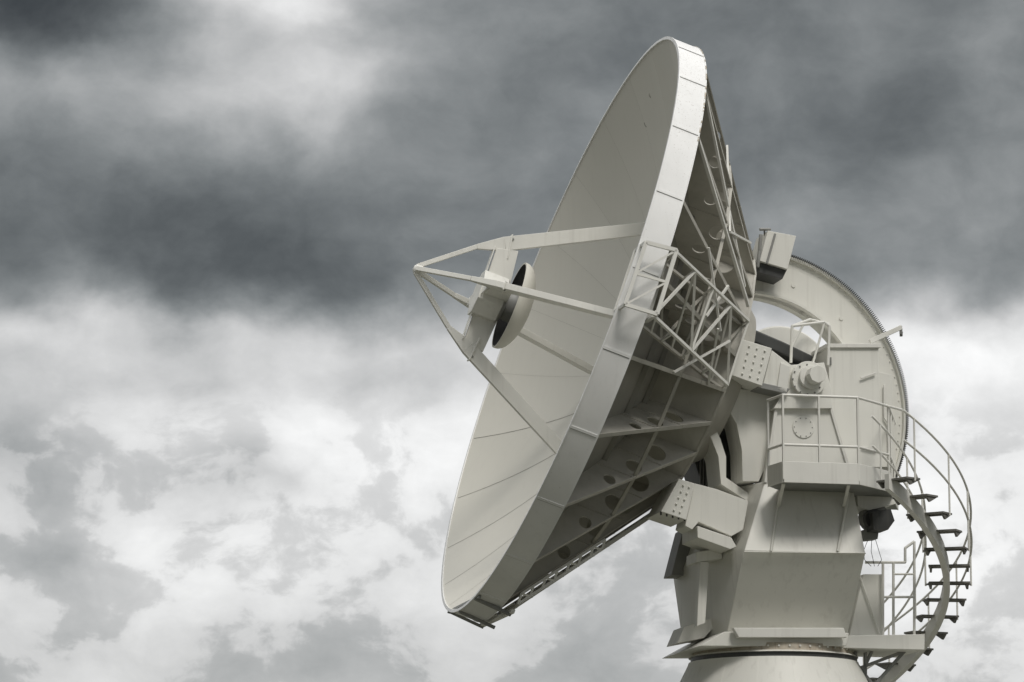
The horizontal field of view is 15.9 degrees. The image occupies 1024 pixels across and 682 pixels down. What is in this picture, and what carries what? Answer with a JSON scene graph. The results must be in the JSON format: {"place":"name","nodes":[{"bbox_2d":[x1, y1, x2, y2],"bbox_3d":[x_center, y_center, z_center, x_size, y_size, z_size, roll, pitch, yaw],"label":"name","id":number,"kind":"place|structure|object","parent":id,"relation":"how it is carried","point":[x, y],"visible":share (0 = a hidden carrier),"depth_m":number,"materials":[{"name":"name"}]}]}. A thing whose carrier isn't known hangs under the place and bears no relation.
{"place":"outdoors","nodes":[
{"label":"outdoors","id":0,"kind":"place"},
{"bbox_2d":[0,0,1023,681],"label":"sky","id":1,"kind":"structure","parent":0,"point":[238,419],"materials":[{"name":"grey"}]},
{"label":"ground","id":2,"kind":"structure","parent":0,"visible":0},
{"bbox_2d":[412,36,924,681],"bbox_3d":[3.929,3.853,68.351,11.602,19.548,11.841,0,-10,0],"label":"radio telescope","id":3,"kind":"object","parent":2,"relation":"on","point":[642,366],"visible":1,"depth_m":68.11,"materials":[{"name":"paint"}]},
{"bbox_2d":[867,405,972,681],"bbox_3d":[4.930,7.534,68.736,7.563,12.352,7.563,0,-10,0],"label":"spiral staircase","id":4,"kind":"structure","parent":3,"relation":"attached to","point":[907,499],"depth_m":68.40,"materials":[{"name":"white metal"}]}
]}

